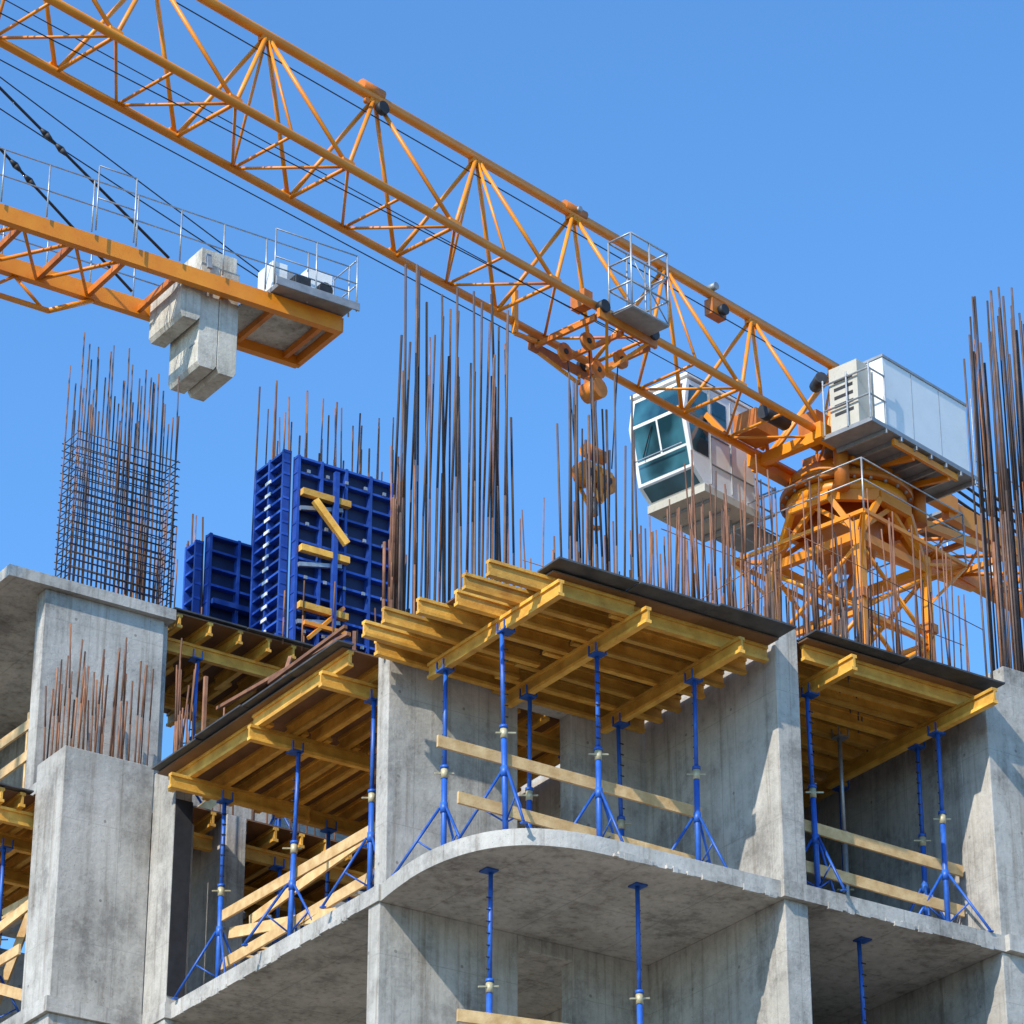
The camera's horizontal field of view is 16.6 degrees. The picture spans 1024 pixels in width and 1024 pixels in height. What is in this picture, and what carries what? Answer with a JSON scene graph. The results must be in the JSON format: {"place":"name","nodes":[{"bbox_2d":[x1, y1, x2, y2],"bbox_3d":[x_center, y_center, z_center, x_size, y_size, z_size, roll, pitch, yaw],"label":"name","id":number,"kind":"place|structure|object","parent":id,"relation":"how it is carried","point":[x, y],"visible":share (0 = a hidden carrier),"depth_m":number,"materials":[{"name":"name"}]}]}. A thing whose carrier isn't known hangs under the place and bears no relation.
{"place":"outdoors","nodes":[
{"label":"outdoors","id":0,"kind":"place"},
{"bbox_2d":[0,77,359,401],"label":"tower crane","id":1,"kind":"object","parent":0,"point":[204,325],"visible":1,"depth_m":58.70,"materials":[{"name":"orange paint"}]},
{"bbox_2d":[0,0,1022,660],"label":"tower crane","id":2,"kind":"object","parent":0,"point":[888,432],"visible":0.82,"depth_m":59.31,"materials":[{"name":"orange paint"}]},
{"bbox_2d":[0,564,1023,1023],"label":"floor slabs","id":3,"kind":"structure","parent":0,"point":[564,888],"depth_m":41.00,"materials":[{"name":"concrete"}]},
{"bbox_2d":[0,837,19,1017],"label":"shoring prop","id":4,"kind":"object","parent":3,"relation":"on","point":[4,849],"visible":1,"depth_m":45.68,"materials":[{"name":"blue paint"}]},
{"bbox_2d":[0,895,28,1004],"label":"timber guardrail","id":5,"kind":"object","parent":3,"relation":"on","point":[14,912],"visible":0.7,"depth_m":45.08,"materials":[{"name":"brown wood"}]},
{"bbox_2d":[54,332,179,608],"bbox_3d":[-5.444,-0.474,48.631,1.620,3.955,0.509,17,-32,-30],"label":"rebar mesh","id":6,"kind":"object","parent":3,"relation":"on","point":[86,481],"visible":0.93,"depth_m":48.43,"materials":[{"name":"brown metal"}]},
{"bbox_2d":[172,790,236,999],"bbox_3d":[-3.548,4.782,43.947,0.963,2.709,0.994,17,-32,-30],"label":"shoring prop","id":7,"kind":"object","parent":3,"relation":"on","point":[219,933],"visible":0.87,"depth_m":43.73,"materials":[{"name":"blue paint"}]},
{"bbox_2d":[241,740,311,946],"bbox_3d":[-2.697,4.013,42.463,0.976,2.709,0.984,17,-32,-30],"label":"shoring prop","id":8,"kind":"object","parent":3,"relation":"on","point":[293,848],"visible":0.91,"depth_m":42.36,"materials":[{"name":"blue paint"}]},
{"bbox_2d":[268,857,284,943],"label":"shoring prop","id":9,"kind":"object","parent":3,"relation":"on","point":[275,867],"visible":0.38,"depth_m":46.46,"materials":[{"name":"blue paint"}]},
{"bbox_2d":[221,822,374,970],"bbox_3d":[-2.366,4.601,42.502,0.616,1.438,4.306,17,-32,-30],"label":"timber guardrail","id":10,"kind":"object","parent":3,"relation":"on","point":[316,867],"visible":0.75,"depth_m":42.75,"materials":[{"name":"brown wood"}]},
{"bbox_2d":[245,894,359,957],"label":"loose planks","id":11,"kind":"object","parent":3,"relation":"on","point":[353,895],"visible":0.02,"depth_m":44.06,"materials":[{"name":"beige wood"}]},
{"bbox_2d":[320,819,336,896],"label":"shoring prop","id":12,"kind":"object","parent":3,"relation":"on","point":[327,830],"visible":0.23,"depth_m":45.31,"materials":[{"name":"blue paint"}]},
{"bbox_2d":[319,689,377,908],"bbox_3d":[-1.558,3.342,41.170,0.989,2.709,0.970,17,-32,-30],"label":"shoring prop","id":13,"kind":"object","parent":3,"relation":"on","point":[371,797],"visible":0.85,"depth_m":41.01,"materials":[{"name":"blue paint"}]},
{"bbox_2d":[346,844,366,901],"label":"shoring prop","id":14,"kind":"object","parent":3,"relation":"on","point":[364,890],"visible":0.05,"depth_m":48.78,"materials":[{"name":"blue paint"}]},
{"bbox_2d":[391,658,459,875],"bbox_3d":[-0.703,2.900,40.295,1.012,2.689,0.896,17,-32,-30],"label":"shoring prop","id":15,"kind":"object","parent":3,"relation":"on","point":[443,808],"visible":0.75,"depth_m":40.19,"materials":[{"name":"blue paint"}]},
{"bbox_2d":[478,867,498,1012],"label":"shoring prop","id":16,"kind":"object","parent":3,"relation":"on","point":[489,979],"visible":1,"depth_m":38.67,"materials":[{"name":"blue paint"}]},
{"bbox_2d":[456,1009,566,1023],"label":"timber guardrail","id":17,"kind":"object","parent":16,"relation":"attached to","point":[470,1016],"visible":1,"depth_m":37.78,"materials":[{"name":"brown wood"}]},
{"bbox_2d":[457,619,528,838],"bbox_3d":[0.026,2.444,39.415,0.989,2.689,0.970,17,-32,-30],"label":"shoring prop","id":18,"kind":"object","parent":3,"relation":"on","point":[504,774],"visible":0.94,"depth_m":39.23,"materials":[{"name":"blue paint"}]},
{"bbox_2d":[0,589,1023,1023],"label":"walls and columns","id":19,"kind":"structure","parent":3,"relation":"on","point":[98,909],"depth_m":42.36,"materials":[{"name":"concrete"}]},
{"bbox_2d":[43,623,182,765],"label":"rebar cluster","id":20,"kind":"object","parent":19,"relation":"attached to","point":[83,697],"visible":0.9,"depth_m":45.67,"materials":[{"name":"brown metal"}]},
{"bbox_2d":[166,798,192,997],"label":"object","id":21,"kind":"structure","parent":19,"relation":"attached to","point":[176,972],"depth_m":44.27,"materials":[{"name":"grey concrete"}]},
{"bbox_2d":[149,805,374,922],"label":"formwork deck","id":22,"kind":"structure","parent":19,"relation":"attached to","point":[266,843],"depth_m":46.83,"materials":[{"name":"yellow wood"}]},
{"bbox_2d":[174,703,189,719],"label":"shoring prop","id":23,"kind":"object","parent":22,"relation":"on","point":[184,710],"visible":0.12,"depth_m":49.96,"materials":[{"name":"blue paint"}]},
{"bbox_2d":[183,649,203,803],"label":"shoring prop","id":24,"kind":"object","parent":22,"relation":"on","point":[194,659],"visible":0.34,"depth_m":48.17,"materials":[{"name":"blue paint"}]},
{"bbox_2d":[269,815,291,829],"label":"shoring prop","id":25,"kind":"object","parent":22,"relation":"on","point":[277,822],"visible":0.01,"depth_m":48.15,"materials":[{"name":"blue paint"}]},
{"bbox_2d":[198,799,217,808],"bbox_3d":[-3.432,3.658,48.068,2.694,2.006,0.594,24,-36,-38],"label":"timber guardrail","id":26,"kind":"object","parent":25,"relation":"attached to","point":[210,804],"depth_m":46.88,"materials":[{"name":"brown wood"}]},
{"bbox_2d":[164,607,314,733],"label":"formwork deck","id":27,"kind":"structure","parent":25,"relation":"on","point":[237,659],"depth_m":48.96,"materials":[{"name":"yellow wood"}]},
{"bbox_2d":[182,532,251,627],"bbox_3d":[-4.141,1.450,50.696,1.150,2.200,0.580,17,-32,-30],"label":"wall formwork panel","id":28,"kind":"object","parent":27,"relation":"on","point":[227,580],"visible":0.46,"depth_m":50.75,"materials":[{"name":"blue paint"}]},
{"bbox_2d":[116,380,405,698],"bbox_3d":[-3.599,0.424,51.899,4.561,5.368,0.626,11,-29,-21],"label":"rebar cluster","id":29,"kind":"object","parent":27,"relation":"on","point":[359,462],"visible":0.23,"depth_m":52.66,"materials":[{"name":"brown metal"}]},
{"bbox_2d":[249,449,393,654],"bbox_3d":[-2.682,0.651,50.155,2.057,3.120,0.995,3,-28,-6],"label":"wall formwork panel","id":30,"kind":"object","parent":27,"relation":"on","point":[340,527],"visible":0.79,"depth_m":50.20,"materials":[{"name":"blue paint"}]},
{"bbox_2d":[282,554,409,654],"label":"rebar cluster","id":31,"kind":"object","parent":27,"relation":"on","point":[303,627],"visible":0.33,"depth_m":49.39,"materials":[{"name":"brown metal"}]},
{"bbox_2d":[382,482,399,658],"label":"rebar cluster","id":32,"kind":"object","parent":19,"relation":"attached to","point":[393,557],"visible":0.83,"depth_m":42.05,"materials":[{"name":"brown metal"}]},
{"bbox_2d":[390,309,508,613],"bbox_3d":[-0.755,-0.321,43.098,1.785,5.190,0.221,21,-34,-35],"label":"rebar cluster","id":33,"kind":"object","parent":19,"relation":"attached to","point":[468,488],"visible":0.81,"depth_m":43.16,"materials":[{"name":"metal"}]},
{"bbox_2d":[393,264,514,614],"bbox_3d":[-0.679,-0.508,43.202,1.795,5.619,0.360,17,-32,-30],"label":"rebar cluster","id":34,"kind":"object","parent":19,"relation":"attached to","point":[456,447],"visible":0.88,"depth_m":43.26,"materials":[{"name":"metal"}]},
{"bbox_2d":[556,372,639,585],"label":"rebar cluster","id":35,"kind":"object","parent":19,"relation":"attached to","point":[589,494],"visible":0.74,"depth_m":44.48,"materials":[{"name":"brown metal"}]},
{"bbox_2d":[619,454,778,619],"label":"rebar cluster","id":36,"kind":"object","parent":19,"relation":"attached to","point":[724,520],"visible":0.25,"depth_m":43.02,"materials":[{"name":"brown metal"}]},
{"bbox_2d":[963,287,1023,678],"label":"rebar cluster","id":37,"kind":"object","parent":19,"relation":"attached to","point":[1012,564],"visible":0.92,"depth_m":44.93,"materials":[{"name":"brown metal"}]},
{"bbox_2d":[974,339,1023,669],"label":"rebar cluster","id":38,"kind":"object","parent":19,"relation":"attached to","point":[992,534],"visible":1,"depth_m":44.49,"materials":[{"name":"metal"}]},
{"bbox_2d":[519,684,537,827],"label":"shoring prop","id":39,"kind":"object","parent":3,"relation":"on","point":[529,788],"visible":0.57,"depth_m":41.29,"materials":[{"name":"blue paint"}]},
{"bbox_2d":[436,734,702,860],"bbox_3d":[0.686,3.305,39.619,3.623,0.830,0.055,17,-32,-29],"label":"timber guardrail","id":40,"kind":"object","parent":3,"relation":"on","point":[544,770],"visible":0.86,"depth_m":39.49,"materials":[{"name":"brown wood"}]},
{"bbox_2d":[574,641,623,841],"bbox_3d":[1.077,2.709,39.926,1.005,2.689,0.938,17,-32,-30],"label":"shoring prop","id":41,"kind":"object","parent":3,"relation":"on","point":[599,795],"visible":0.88,"depth_m":39.84,"materials":[{"name":"blue paint"}]},
{"bbox_2d":[612,712,631,835],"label":"shoring prop","id":42,"kind":"object","parent":3,"relation":"on","point":[619,725],"visible":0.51,"depth_m":42.07,"materials":[{"name":"blue paint"}]},
{"bbox_2d":[628,882,649,1023],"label":"shoring prop","id":43,"kind":"object","parent":3,"relation":"on","point":[639,991],"visible":1,"depth_m":39.05,"materials":[{"name":"blue paint"}]},
{"bbox_2d":[671,669,726,866],"bbox_3d":[2.217,3.035,40.556,1.012,2.689,0.896,17,-32,-30],"label":"shoring prop","id":44,"kind":"object","parent":3,"relation":"on","point":[696,767],"visible":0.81,"depth_m":40.47,"materials":[{"name":"blue paint"}]},
{"bbox_2d":[362,556,796,733],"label":"formwork deck","id":45,"kind":"structure","parent":44,"relation":"on","point":[559,614],"depth_m":40.81,"materials":[{"name":"yellow wood"}]},
{"bbox_2d":[801,683,847,891],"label":"shoring prop","id":46,"kind":"object","parent":3,"relation":"on","point":[816,842],"visible":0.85,"depth_m":41.09,"materials":[{"name":"blue paint"}]},
{"bbox_2d":[831,725,849,895],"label":"shoring prop","id":47,"kind":"object","parent":3,"relation":"on","point":[839,737],"visible":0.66,"depth_m":42.96,"materials":[{"name":"metal"}]},
{"bbox_2d":[832,780,853,893],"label":"shoring prop","id":48,"kind":"object","parent":3,"relation":"on","point":[837,789],"visible":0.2,"depth_m":44.26,"materials":[{"name":"blue paint"}]},
{"bbox_2d":[853,936,871,1023],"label":"shoring prop","id":49,"kind":"object","parent":3,"relation":"on","point":[859,941],"visible":1,"depth_m":40.80,"materials":[{"name":"blue paint"}]},
{"bbox_2d":[804,819,964,916],"bbox_3d":[4.308,4.199,41.484,2.742,0.700,0.036,18,-32,-30],"label":"timber guardrail","id":50,"kind":"object","parent":3,"relation":"on","point":[883,848],"visible":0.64,"depth_m":41.53,"materials":[{"name":"brown wood"}]},
{"bbox_2d":[908,741,944,918],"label":"shoring prop","id":51,"kind":"object","parent":3,"relation":"on","point":[922,841],"visible":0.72,"depth_m":42.70,"materials":[{"name":"blue paint"}]},
{"bbox_2d":[918,722,993,932],"bbox_3d":[5.138,3.822,42.204,0.946,2.809,1.002,17,-32,-30],"label":"shoring prop","id":52,"kind":"object","parent":3,"relation":"on","point":[945,875],"visible":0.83,"depth_m":42.09,"materials":[{"name":"blue paint"}]},
{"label":"shoring prop","id":53,"kind":"object","parent":3,"relation":"on","visible":0},
{"bbox_2d":[151,639,559,835],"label":"formwork deck","id":54,"kind":"structure","parent":53,"relation":"on","point":[318,707],"depth_m":43.62,"materials":[{"name":"yellow wood"}]},
{"bbox_2d":[201,625,355,730],"bbox_3d":[-2.742,2.003,43.957,1.324,1.586,4.848,11,-30,-21],"label":"timber guardrail","id":55,"kind":"object","parent":54,"relation":"on","point":[307,655],"visible":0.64,"depth_m":43.69,"materials":[{"name":"brown wood"}]},
{"bbox_2d":[0,0,1023,952],"label":"sky","id":56,"kind":"structure","parent":0,"point":[848,175],"materials":[{"name":"blue"}]},
{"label":"shoring prop","id":57,"kind":"object","parent":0,"visible":0},
{"bbox_2d":[797,629,1004,808],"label":"formwork deck","id":58,"kind":"structure","parent":57,"relation":"on","point":[900,703],"depth_m":42.64,"materials":[{"name":"yellow wood"}]},
{"bbox_2d":[663,450,810,633],"bbox_3d":[2.873,1.342,45.527,0.545,4.233,2.967,-24,-36,38],"label":"rebar cluster","id":59,"kind":"object","parent":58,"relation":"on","point":[693,509],"visible":0.19,"depth_m":45.74,"materials":[{"name":"brown metal"}]},
{"bbox_2d":[721,509,868,755],"bbox_3d":[3.566,1.494,44.467,2.512,2.988,0.494,22,-35,-36],"label":"rebar cluster","id":60,"kind":"object","parent":58,"relation":"on","point":[771,607],"visible":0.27,"depth_m":44.50,"materials":[{"name":"brown metal"}]},
{"bbox_2d":[835,536,867,751],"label":"rebar cluster","id":61,"kind":"object","parent":58,"relation":"on","point":[856,616],"visible":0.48,"depth_m":43.10,"materials":[{"name":"brown metal"}]},
{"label":"shoring prop","id":62,"kind":"object","parent":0,"visible":0},
{"bbox_2d":[0,783,150,919],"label":"formwork deck","id":63,"kind":"structure","parent":62,"relation":"on","point":[17,806],"depth_m":46.06,"materials":[{"name":"yellow wood"}]},
{"bbox_2d":[2,783,152,934],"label":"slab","id":64,"kind":"structure","parent":63,"relation":"on","point":[18,921],"depth_m":49.52,"materials":[{"name":"concrete"}]},
{"bbox_2d":[0,712,29,787],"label":"timber guardrail","id":65,"kind":"object","parent":64,"relation":"on","point":[7,740],"visible":0.79,"depth_m":46.45,"materials":[{"name":"brown wood"}]},
{"bbox_2d":[178,663,335,839],"bbox_3d":[-3.643,3.458,47.553,0.863,2.181,3.039,-20,-33,33],"label":"rebar cluster","id":66,"kind":"object","parent":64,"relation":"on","point":[181,733],"visible":0.27,"depth_m":46.98,"materials":[{"name":"brown metal"}]},
{"bbox_2d":[519,482,866,639],"bbox_3d":[2.726,2.507,48.636,6.276,5.266,0.414,17,-32,-30],"label":"rebar cluster","id":67,"kind":"object","parent":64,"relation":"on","point":[640,559],"visible":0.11,"depth_m":49.01,"materials":[{"name":"brown metal"}]},
{"bbox_2d":[523,527,982,645],"bbox_3d":[4.321,1.562,46.307,6.465,2.812,5.956,17,-32,-30],"label":"tie wire","id":68,"kind":"object","parent":67,"relation":"attached to","point":[819,589],"visible":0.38,"depth_m":43.34,"materials":[{"name":"metal"}]},
{"bbox_2d":[802,477,969,671],"bbox_3d":[5.104,1.983,47.540,3.077,4.788,0.457,22,-34,-35],"label":"rebar cluster","id":69,"kind":"object","parent":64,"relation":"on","point":[899,647],"visible":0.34,"depth_m":47.89,"materials":[{"name":"brown metal"}]}
]}

